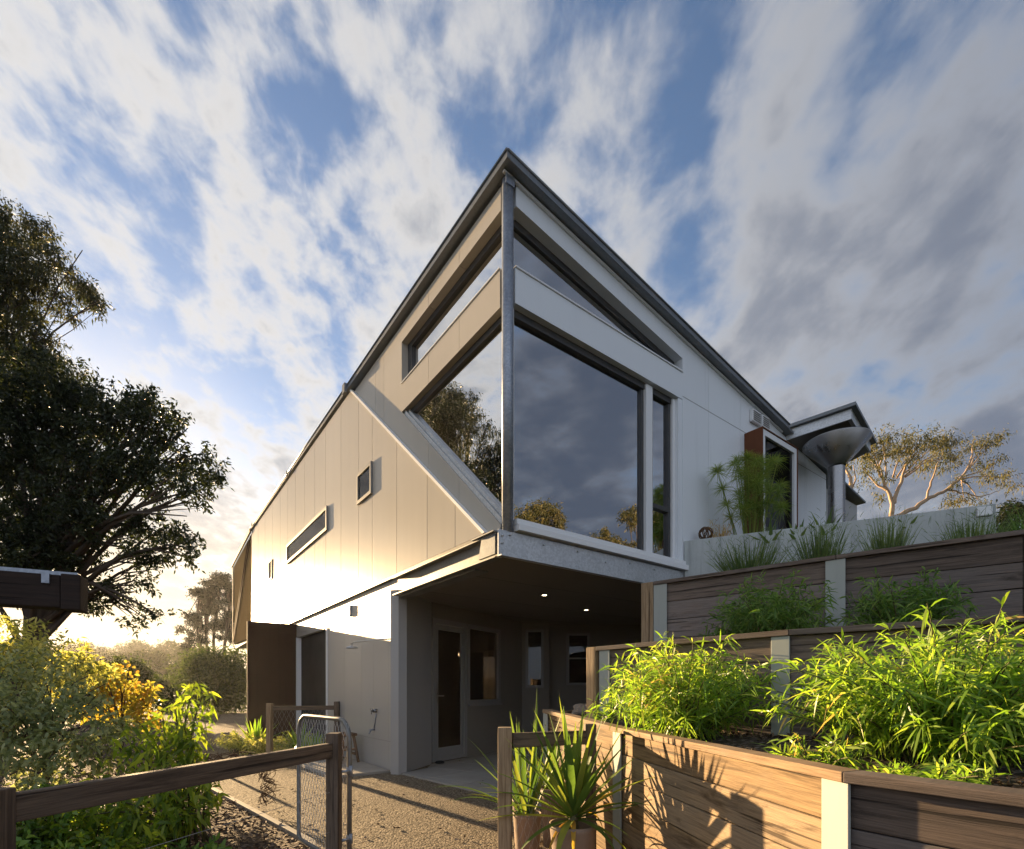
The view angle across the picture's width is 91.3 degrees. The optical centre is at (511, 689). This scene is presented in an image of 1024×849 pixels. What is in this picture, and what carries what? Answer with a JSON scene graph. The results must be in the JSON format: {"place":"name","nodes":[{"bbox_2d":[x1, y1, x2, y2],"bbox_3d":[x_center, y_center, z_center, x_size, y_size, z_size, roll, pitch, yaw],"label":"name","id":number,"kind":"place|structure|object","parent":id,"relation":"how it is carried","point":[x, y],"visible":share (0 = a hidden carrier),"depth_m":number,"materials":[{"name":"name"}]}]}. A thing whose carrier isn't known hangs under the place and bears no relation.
{"place":"outdoors","nodes":[
{"label":"outdoors","id":0,"kind":"place"},
{"bbox_2d":[0,567,87,613],"bbox_3d":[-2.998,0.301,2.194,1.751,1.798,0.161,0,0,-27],"label":"carport beam","id":1,"kind":"structure","parent":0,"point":[41,589],"depth_m":2.48,"materials":[{"name":"brown wood"}]},
{"bbox_2d":[0,715,308,848],"bbox_3d":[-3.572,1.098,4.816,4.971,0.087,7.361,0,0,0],"label":"bed mulch","id":2,"kind":"object","parent":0,"point":[234,825],"visible":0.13,"depth_m":4.11,"materials":[{"name":"plant"}]},
{"bbox_2d":[16,829,92,848],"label":"ground plant","id":3,"kind":"object","parent":2,"relation":"on","point":[21,842],"visible":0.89,"depth_m":2.63,"materials":[{"name":"green plant"}]},
{"bbox_2d":[0,190,114,423],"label":"gum tree","id":4,"kind":"object","parent":2,"relation":"on","point":[17,307],"visible":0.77,"depth_m":10.17,"materials":[{"name":"green plant"}]},
{"bbox_2d":[16,770,105,847],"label":"ground plant","id":5,"kind":"object","parent":2,"relation":"on","point":[37,784],"visible":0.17,"depth_m":3.43,"materials":[{"name":"green plant"}]},
{"bbox_2d":[0,614,124,774],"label":"leafy shrub","id":6,"kind":"object","parent":2,"relation":"on","point":[99,667],"visible":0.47,"depth_m":5.82,"materials":[{"name":"green plant"}]},
{"bbox_2d":[0,637,140,791],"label":"leafy shrub","id":7,"kind":"object","parent":2,"relation":"on","point":[31,712],"visible":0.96,"depth_m":3.94,"materials":[{"name":"green plant"}]},
{"bbox_2d":[39,838,115,848],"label":"ground plant","id":8,"kind":"object","parent":2,"relation":"on","point":[112,843],"visible":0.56,"depth_m":3.07,"materials":[{"name":"green plant"}]},
{"bbox_2d":[16,775,146,848],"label":"ground plant","id":9,"kind":"object","parent":2,"relation":"on","point":[39,843],"visible":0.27,"depth_m":3.16,"materials":[{"name":"green plant"}]},
{"bbox_2d":[51,657,127,723],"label":"hedge shrub","id":10,"kind":"object","parent":2,"relation":"on","point":[84,695],"visible":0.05,"depth_m":16.98,"materials":[{"name":"yellow plant"}]},
{"bbox_2d":[16,782,167,848],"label":"ground plant","id":11,"kind":"object","parent":2,"relation":"on","point":[80,834],"visible":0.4,"depth_m":3.23,"materials":[{"name":"green plant"}]},
{"bbox_2d":[52,660,164,769],"bbox_3d":[-5.371,0.382,6.906,1.535,1.543,1.421,0,0,0],"label":"leafy shrub","id":12,"kind":"object","parent":2,"relation":"on","point":[136,707],"visible":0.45,"depth_m":6.72,"materials":[{"name":"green plant"}]},
{"bbox_2d":[43,827,180,848],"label":"ground plant","id":13,"kind":"object","parent":2,"relation":"on","point":[141,843],"visible":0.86,"depth_m":3.15,"materials":[{"name":"green plant"}]},
{"bbox_2d":[0,332,234,745],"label":"broadleaf tree","id":14,"kind":"object","parent":2,"relation":"on","point":[54,531],"visible":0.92,"depth_m":8.40,"materials":[{"name":"green plant"}]},
{"bbox_2d":[103,652,164,714],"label":"hedge shrub","id":15,"kind":"object","parent":2,"relation":"on","point":[145,673],"visible":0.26,"depth_m":19.79,"materials":[{"name":"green plant"}]},
{"bbox_2d":[52,680,230,848],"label":"leafy shrub","id":16,"kind":"object","parent":2,"relation":"on","point":[180,821],"visible":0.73,"depth_m":3.46,"materials":[{"name":"green plant"}]},
{"bbox_2d":[173,832,236,848],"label":"ground plant","id":17,"kind":"object","parent":2,"relation":"on","point":[211,844],"visible":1,"depth_m":3.21,"materials":[{"name":"green plant"}]},
{"bbox_2d":[210,786,316,848],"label":"bed edging","id":18,"kind":"object","parent":2,"relation":"on","point":[291,831],"visible":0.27,"depth_m":4.31,"materials":[{"name":"beige concrete"}]},
{"bbox_2d":[176,711,548,848],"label":"gravel driveway","id":19,"kind":"structure","parent":0,"point":[407,816],"depth_m":4.87,"materials":[{"name":"beige gravel"}]},
{"bbox_2d":[0,733,341,848],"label":"timber fence","id":20,"kind":"object","parent":19,"relation":"on","point":[19,806],"visible":1,"depth_m":1.94,"materials":[{"name":"wood"}]},
{"bbox_2d":[295,714,352,848],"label":"garden gate","id":21,"kind":"structure","parent":20,"relation":"attached to","point":[348,771],"depth_m":3.32,"materials":[{"name":"metal"}]},
{"bbox_2d":[175,748,283,805],"bbox_3d":[-2.599,0.810,4.532,0.988,0.588,0.242,0,0,-37],"label":"plant","id":22,"kind":"object","parent":19,"relation":"on","point":[265,778],"visible":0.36,"depth_m":4.70,"materials":[{"name":"green plant"}]},
{"bbox_2d":[230,741,258,754],"bbox_3d":[-4.607,1.138,9.720,1.372,0.001,3.805,0,0,-41],"label":"house bed","id":23,"kind":"object","parent":19,"relation":"on","point":[244,751],"depth_m":9.17,"materials":[{"name":"brown soil"}]},
{"bbox_2d":[213,732,242,747],"bbox_3d":[-5.676,1.065,10.032,0.594,0.426,0.465,0,0,45],"label":"rock","id":24,"kind":"object","parent":23,"relation":"on","point":[219,734],"visible":0.2,"depth_m":9.93,"materials":[{"name":"grey stone"}]},
{"bbox_2d":[202,730,265,751],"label":"mound plant","id":25,"kind":"object","parent":23,"relation":"on","point":[229,744],"visible":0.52,"depth_m":9.14,"materials":[{"name":"green plant"}]},
{"bbox_2d":[223,718,282,747],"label":"strappy plant","id":26,"kind":"object","parent":23,"relation":"on","point":[255,731],"visible":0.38,"depth_m":9.31,"materials":[{"name":"green plant"}]},
{"bbox_2d":[239,737,292,755],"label":"mound plant","id":27,"kind":"object","parent":23,"relation":"on","point":[259,746],"visible":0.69,"depth_m":8.63,"materials":[{"name":"green plant"}]},
{"bbox_2d":[274,731,323,749],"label":"mound plant","id":28,"kind":"object","parent":23,"relation":"on","point":[279,737],"visible":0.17,"depth_m":9.03,"materials":[{"name":"green plant"}]},
{"bbox_2d":[273,722,325,749],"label":"strappy plant","id":29,"kind":"object","parent":23,"relation":"on","point":[294,740],"visible":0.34,"depth_m":8.83,"materials":[{"name":"green plant"}]},
{"bbox_2d":[295,729,325,746],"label":"strappy plant","id":30,"kind":"object","parent":23,"relation":"on","point":[315,740],"visible":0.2,"depth_m":8.36,"materials":[{"name":"green plant"}]},
{"bbox_2d":[266,701,339,751],"bbox_3d":[-3.537,0.705,8.510,1.167,0.990,0.108,0,0,-23],"label":"timber fence","id":31,"kind":"object","parent":19,"relation":"on","point":[271,708],"visible":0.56,"depth_m":8.37,"materials":[{"name":"wood"}]},
{"bbox_2d":[301,758,389,777],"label":"shower slab","id":32,"kind":"structure","parent":19,"relation":"on","point":[360,768],"depth_m":7.05,"materials":[{"name":"grey concrete"}]},
{"bbox_2d":[335,732,359,763],"bbox_3d":[-2.578,0.895,7.750,0.299,0.449,0.439,0,0,-37],"label":"stool","id":33,"kind":"object","parent":32,"relation":"on","point":[355,745],"visible":0.41,"depth_m":7.65,"materials":[{"name":"grey metal"}]},
{"bbox_2d":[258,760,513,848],"bbox_3d":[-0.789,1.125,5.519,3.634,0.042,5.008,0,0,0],"label":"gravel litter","id":34,"kind":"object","parent":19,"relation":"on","point":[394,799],"visible":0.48,"depth_m":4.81,"materials":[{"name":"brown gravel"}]},
{"bbox_2d":[434,693,563,848],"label":"potted plant","id":35,"kind":"object","parent":19,"relation":"on","point":[521,823],"visible":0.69,"depth_m":3.18,"materials":[{"name":"green plant"}]},
{"bbox_2d":[478,764,549,841],"bbox_3d":[0.046,0.814,3.694,0.564,0.631,0.634,0,0,-29],"label":"potted plant","id":36,"kind":"object","parent":19,"relation":"on","point":[514,809],"visible":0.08,"depth_m":3.68,"materials":[{"name":"green plant"}]},
{"bbox_2d":[498,724,595,848],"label":"timber fence","id":37,"kind":"object","parent":19,"relation":"on","point":[522,740],"visible":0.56,"depth_m":2.94,"materials":[{"name":"wood"}]},
{"bbox_2d":[495,746,599,848],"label":"potted plant","id":38,"kind":"object","parent":19,"relation":"on","point":[544,824],"visible":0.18,"depth_m":3.56,"materials":[{"name":"green plant"}]},
{"bbox_2d":[231,147,875,774],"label":"house","id":39,"kind":"structure","parent":19,"relation":"on","point":[493,501],"depth_m":6.49,"materials":[{"name":"paint"}]},
{"bbox_2d":[286,505,327,563],"bbox_3d":[-4.287,-3.123,10.339,0.035,0.440,3.118,0,0,-37],"label":"window","id":40,"kind":"structure","parent":39,"relation":"in","point":[318,525],"depth_m":10.11,"materials":[{"name":"white glass"}]},
{"bbox_2d":[296,628,327,743],"bbox_3d":[-4.067,0.000,10.238,0.135,2.300,2.277,0,0,-37],"label":"screen door","id":41,"kind":"structure","parent":39,"relation":"in","point":[311,650],"depth_m":10.42,"materials":[{"name":"black metal"}]},
{"bbox_2d":[356,461,372,504],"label":"window","id":42,"kind":"structure","parent":39,"relation":"in","point":[364,479],"depth_m":7.56,"materials":[{"name":"white glass"}]},
{"bbox_2d":[345,638,390,733],"bbox_3d":[-2.014,-0.029,7.240,1.166,1.383,0.259,0,0,40],"label":"outdoor shower","id":43,"kind":"object","parent":39,"relation":"attached to","point":[351,646],"visible":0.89,"depth_m":7.34,"materials":[{"name":"metal"}]},
{"bbox_2d":[431,618,466,762],"bbox_3d":[-1.006,0.010,8.094,0.129,2.240,0.861,0,0,32],"label":"glass door","id":44,"kind":"structure","parent":39,"relation":"in","point":[448,638],"depth_m":8.09,"materials":[{"name":"glass"}]},
{"bbox_2d":[405,315,501,523],"bbox_3d":[-0.708,-2.650,5.758,0.110,2.089,2.263,0,0,-37],"label":"raked window","id":45,"kind":"structure","parent":39,"relation":"in","point":[460,416],"depth_m":5.39,"materials":[{"name":"glass"}]},
{"bbox_2d":[408,224,501,373],"bbox_3d":[-0.689,-4.346,5.810,0.060,0.553,2.293,0,0,-37],"label":"clerestory window","id":46,"kind":"structure","parent":39,"relation":"in","point":[489,259],"depth_m":5.68,"materials":[{"name":"clear glass"}]},
{"bbox_2d":[467,624,501,705],"bbox_3d":[-0.499,-0.412,8.893,0.130,1.395,0.992,0,0,32],"label":"window","id":47,"kind":"structure","parent":39,"relation":"in","point":[483,643],"depth_m":8.92,"materials":[{"name":"grey glass"}]},
{"bbox_2d":[526,629,543,687],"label":"window","id":48,"kind":"structure","parent":39,"relation":"in","point":[534,637],"depth_m":9.97,"materials":[{"name":"grey glass"}]},
{"bbox_2d":[567,633,589,684],"bbox_3d":[1.366,-0.626,10.320,0.476,1.075,0.060,0,0,0],"label":"window","id":49,"kind":"structure","parent":39,"relation":"in","point":[577,643],"depth_m":10.31,"materials":[{"name":"grey glass"}]},
{"bbox_2d":[513,220,673,364],"bbox_3d":[1.023,-4.357,5.709,2.690,0.595,0.050,0,0,-37],"label":"clerestory window","id":50,"kind":"structure","parent":39,"relation":"in","point":[529,254],"depth_m":5.34,"materials":[{"name":"grey glass"}]},
{"bbox_2d":[513,308,688,570],"bbox_3d":[1.114,-2.615,5.670,2.790,2.195,0.230,0,0,-37],"label":"corner window","id":51,"kind":"structure","parent":39,"relation":"in","point":[597,449],"depth_m":5.57,"materials":[{"name":"grey glass"}]},
{"bbox_2d":[744,426,797,532],"bbox_3d":[3.902,-2.664,7.506,1.081,2.128,0.270,0,0,-37],"label":"hooded window","id":52,"kind":"structure","parent":39,"relation":"in","point":[761,439],"depth_m":7.44,"materials":[{"name":"brown glass"}]},
{"bbox_2d":[479,698,653,848],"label":"potted yucca","id":53,"kind":"object","parent":19,"relation":"on","point":[573,829],"visible":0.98,"depth_m":2.82,"materials":[{"name":"plant"}]},
{"bbox_2d":[542,709,1023,848],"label":"retaining wall","id":54,"kind":"structure","parent":19,"relation":"on","point":[696,794],"depth_m":1.82,"materials":[{"name":"brown wood"}]},
{"bbox_2d":[53,700,804,754],"bbox_3d":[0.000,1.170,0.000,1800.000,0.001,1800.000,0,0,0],"label":"ground","id":55,"kind":"structure","parent":0,"point":[168,713],"depth_m":25.39,"materials":[{"name":"brown soil"}]},
{"bbox_2d":[55,640,87,653],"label":"distant tree","id":56,"kind":"object","parent":55,"relation":"on","point":[69,646],"visible":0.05,"depth_m":139.16,"materials":[{"name":"beige plant"}]},
{"bbox_2d":[71,639,99,655],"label":"distant tree","id":57,"kind":"object","parent":55,"relation":"on","point":[83,643],"visible":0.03,"depth_m":128.02,"materials":[{"name":"yellow plant"}]},
{"bbox_2d":[95,643,116,655],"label":"distant tree","id":58,"kind":"object","parent":55,"relation":"on","point":[104,648],"visible":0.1,"depth_m":148.17,"materials":[{"name":"beige plant"}]},
{"bbox_2d":[94,650,125,663],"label":"distant tree","id":59,"kind":"object","parent":55,"relation":"on","point":[106,658],"visible":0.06,"depth_m":83.79,"materials":[{"name":"green plant"}]},
{"bbox_2d":[113,638,138,653],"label":"distant tree","id":60,"kind":"object","parent":55,"relation":"on","point":[121,649],"visible":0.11,"depth_m":144.11,"materials":[{"name":"beige plant"}]},
{"bbox_2d":[121,649,154,661],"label":"distant tree","id":61,"kind":"object","parent":55,"relation":"on","point":[139,654],"visible":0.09,"depth_m":79.53,"materials":[{"name":"green plant"}]},
{"bbox_2d":[129,639,154,652],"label":"distant tree","id":62,"kind":"object","parent":55,"relation":"on","point":[139,646],"visible":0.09,"depth_m":137.45,"materials":[{"name":"beige plant"}]},
{"bbox_2d":[144,649,175,683],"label":"distant tree","id":63,"kind":"object","parent":55,"relation":"on","point":[156,659],"visible":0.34,"depth_m":74.70,"materials":[{"name":"green plant"}]},
{"bbox_2d":[147,638,177,663],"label":"distant tree","id":64,"kind":"object","parent":55,"relation":"on","point":[165,647],"visible":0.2,"depth_m":124.29,"materials":[{"name":"beige plant"}]},
{"bbox_2d":[150,672,193,711],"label":"hedge shrub","id":65,"kind":"object","parent":55,"relation":"on","point":[166,693],"visible":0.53,"depth_m":25.47,"materials":[{"name":"green plant"}]},
{"bbox_2d":[166,654,190,676],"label":"distant tree","id":66,"kind":"object","parent":55,"relation":"on","point":[169,671],"visible":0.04,"depth_m":70.38,"materials":[{"name":"green plant"}]},
{"bbox_2d":[170,643,190,662],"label":"distant tree","id":67,"kind":"object","parent":55,"relation":"on","point":[175,653],"visible":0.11,"depth_m":103.98,"materials":[{"name":"green plant"}]},
{"bbox_2d":[174,585,218,650],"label":"pine tree","id":68,"kind":"object","parent":55,"relation":"on","point":[196,619],"visible":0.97,"depth_m":42.55,"materials":[{"name":"green plant"}]},
{"bbox_2d":[158,643,246,714],"bbox_3d":[-13.718,-0.428,23.976,4.567,4.145,4.904,0,0,0],"label":"hedge shrub","id":69,"kind":"object","parent":55,"relation":"on","point":[223,675],"visible":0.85,"depth_m":23.04,"materials":[{"name":"green plant"}]},
{"bbox_2d":[181,577,224,650],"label":"pine tree","id":70,"kind":"object","parent":55,"relation":"on","point":[213,588],"visible":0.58,"depth_m":44.74,"materials":[{"name":"green plant"}]},
{"bbox_2d":[199,570,230,651],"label":"pine tree","id":71,"kind":"object","parent":55,"relation":"on","point":[216,573],"visible":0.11,"depth_m":46.81,"materials":[{"name":"green plant"}]},
{"bbox_2d":[208,572,231,652],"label":"pine tree","id":72,"kind":"object","parent":55,"relation":"on","point":[225,601],"visible":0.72,"depth_m":43.81,"materials":[{"name":"green plant"}]},
{"bbox_2d":[402,747,542,805],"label":"paving","id":73,"kind":"structure","parent":0,"point":[472,773],"depth_m":6.67,"materials":[{"name":"grey concrete"}]},
{"bbox_2d":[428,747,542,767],"bbox_3d":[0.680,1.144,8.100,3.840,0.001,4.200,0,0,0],"label":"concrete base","id":74,"kind":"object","parent":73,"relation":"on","point":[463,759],"visible":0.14,"depth_m":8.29,"materials":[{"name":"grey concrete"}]},
{"bbox_2d":[0,0,1023,667],"label":"sky","id":75,"kind":"structure","parent":0,"point":[828,193],"materials":[{"name":"blue"}]},
{"bbox_2d":[549,722,1023,788],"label":"terrace","id":76,"kind":"structure","parent":0,"point":[737,740],"depth_m":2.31,"materials":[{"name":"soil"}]},
{"bbox_2d":[571,703,585,716],"bbox_3d":[0.669,0.193,4.553,0.241,0.136,0.266,0,0,15],"label":"rock","id":77,"kind":"object","parent":76,"relation":"on","point":[578,709],"visible":0.46,"depth_m":4.46,"materials":[{"name":"grey stone"}]},
{"bbox_2d":[588,699,617,723],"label":"leafy bush","id":78,"kind":"object","parent":76,"relation":"on","point":[600,716],"visible":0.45,"depth_m":3.78,"materials":[{"name":"green plant"}]},
{"bbox_2d":[577,630,790,741],"bbox_3d":[1.046,0.001,2.990,1.204,0.722,1.202,0,0,-23],"label":"leafy bush","id":79,"kind":"object","parent":76,"relation":"on","point":[676,703],"visible":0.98,"depth_m":2.75,"materials":[{"name":"green plant"}]},
{"bbox_2d":[586,614,1023,738],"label":"retaining wall","id":80,"kind":"structure","parent":76,"relation":"on","point":[786,645],"depth_m":2.82,"materials":[{"name":"brown wood"}]},
{"bbox_2d":[750,725,875,769],"bbox_3d":[1.150,0.251,1.906,0.469,0.234,0.339,0,0,33],"label":"leafy bush","id":81,"kind":"object","parent":76,"relation":"on","point":[832,754],"visible":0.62,"depth_m":1.88,"materials":[{"name":"green plant"}]},
{"bbox_2d":[742,591,1023,776],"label":"leafy bush","id":82,"kind":"object","parent":76,"relation":"on","point":[957,712],"visible":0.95,"depth_m":1.81,"materials":[{"name":"green plant"}]},
{"bbox_2d":[849,753,1012,784],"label":"leafy bush","id":83,"kind":"object","parent":76,"relation":"on","point":[936,772],"visible":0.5,"depth_m":1.49,"materials":[{"name":"green plant"}]},
{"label":"upper terrace","id":84,"kind":"structure","parent":0,"visible":0},
{"bbox_2d":[704,527,798,571],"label":"grass tuft","id":85,"kind":"object","parent":84,"relation":"on","point":[750,562],"visible":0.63,"depth_m":5.11,"materials":[{"name":"green plant"}]},
{"bbox_2d":[778,506,861,560],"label":"grass tuft","id":86,"kind":"object","parent":84,"relation":"on","point":[817,551],"visible":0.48,"depth_m":5.06,"materials":[{"name":"green plant"}]},
{"bbox_2d":[684,504,995,576],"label":"planter wall","id":87,"kind":"structure","parent":84,"relation":"on","point":[696,558],"depth_m":5.67,"materials":[{"name":"concrete"}]},
{"bbox_2d":[698,527,712,538],"bbox_3d":[2.488,-2.000,6.420,0.180,0.181,0.181,0,0,0],"label":"twig ball","id":88,"kind":"object","parent":87,"relation":"on","point":[702,529],"visible":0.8,"depth_m":6.37,"materials":[{"name":"wood"}]},
{"bbox_2d":[709,516,734,537],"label":"dry grass","id":89,"kind":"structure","parent":87,"relation":"in","point":[722,534],"depth_m":6.32,"materials":[{"name":"beige plant"}]},
{"bbox_2d":[749,523,782,543],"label":"strappy plant","id":90,"kind":"object","parent":87,"relation":"in","point":[770,533],"visible":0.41,"depth_m":5.95,"materials":[{"name":"green plant"}]},
{"bbox_2d":[788,519,814,539],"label":"strappy plant","id":91,"kind":"object","parent":87,"relation":"in","point":[792,532],"visible":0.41,"depth_m":5.84,"materials":[{"name":"green plant"}]},
{"bbox_2d":[810,509,842,534],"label":"strappy plant","id":92,"kind":"object","parent":87,"relation":"in","point":[829,519],"visible":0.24,"depth_m":5.75,"materials":[{"name":"green plant"}]},
{"bbox_2d":[976,506,992,516],"bbox_3d":[4.842,-1.825,5.126,0.120,0.090,0.033,0,0,25],"label":"step light","id":93,"kind":"object","parent":87,"relation":"attached to","point":[987,509],"visible":0.94,"depth_m":5.11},
{"bbox_2d":[853,505,924,550],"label":"grass tuft","id":94,"kind":"object","parent":84,"relation":"on","point":[896,541],"visible":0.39,"depth_m":4.82,"materials":[{"name":"green plant"}]},
{"bbox_2d":[920,500,1019,541],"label":"grass tuft","id":95,"kind":"object","parent":84,"relation":"on","point":[962,534],"visible":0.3,"depth_m":4.48,"materials":[{"name":"green plant"}]},
{"bbox_2d":[970,496,1023,533],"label":"grass tuft","id":96,"kind":"object","parent":84,"relation":"on","point":[1014,527],"visible":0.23,"depth_m":4.83,"materials":[{"name":"green plant"}]},
{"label":"middle terrace","id":97,"kind":"structure","parent":0,"visible":0},
{"bbox_2d":[696,568,853,637],"bbox_3d":[1.949,-0.539,3.734,1.038,0.619,1.105,0,0,0],"label":"leafy bush","id":98,"kind":"object","parent":97,"relation":"on","point":[752,618],"visible":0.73,"depth_m":3.54,"materials":[{"name":"green plant"}]},
{"bbox_2d":[641,529,1023,666],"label":"retaining wall","id":99,"kind":"structure","parent":97,"relation":"on","point":[987,567],"depth_m":3.78,"materials":[{"name":"brown wood"}]},
{"bbox_2d":[837,566,986,625],"bbox_3d":[2.481,-0.524,3.161,0.736,0.565,0.761,0,0,0],"label":"leafy bush","id":100,"kind":"object","parent":97,"relation":"on","point":[885,610],"visible":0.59,"depth_m":3.12,"materials":[{"name":"green plant"}]},
{"label":"upper ground","id":101,"kind":"structure","parent":0,"visible":0},
{"bbox_2d":[707,449,793,534],"bbox_3d":[3.070,-2.252,6.376,1.170,1.608,0.830,0,0,0],"label":"papyrus","id":102,"kind":"object","parent":101,"relation":"on","point":[759,485],"visible":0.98,"depth_m":6.32,"materials":[{"name":"green plant"}]},
{"bbox_2d":[802,427,872,522],"bbox_3d":[5.046,-2.610,7.780,0.920,2.680,0.920,0,0,0],"label":"rain funnel","id":103,"kind":"object","parent":101,"relation":"on","point":[834,452],"visible":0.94,"depth_m":7.66,"materials":[{"name":"silver metal"}]},
{"bbox_2d":[845,453,870,487],"bbox_3d":[10.032,-4.196,14.957,0.893,5.853,1.171,0,0,-35],"label":"gum tree","id":104,"kind":"object","parent":101,"relation":"on","point":[850,477],"visible":0.23,"depth_m":14.97,"materials":[{"name":"beige plant"}]},
{"bbox_2d":[847,420,1023,515],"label":"gum tree","id":105,"kind":"object","parent":101,"relation":"on","point":[934,448],"visible":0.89,"depth_m":15.15,"materials":[{"name":"green plant"}]},
{"bbox_2d":[996,497,1023,530],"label":"leafy shrub","id":106,"kind":"object","parent":101,"relation":"on","point":[1005,513],"visible":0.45,"depth_m":8.89,"materials":[{"name":"green plant"}]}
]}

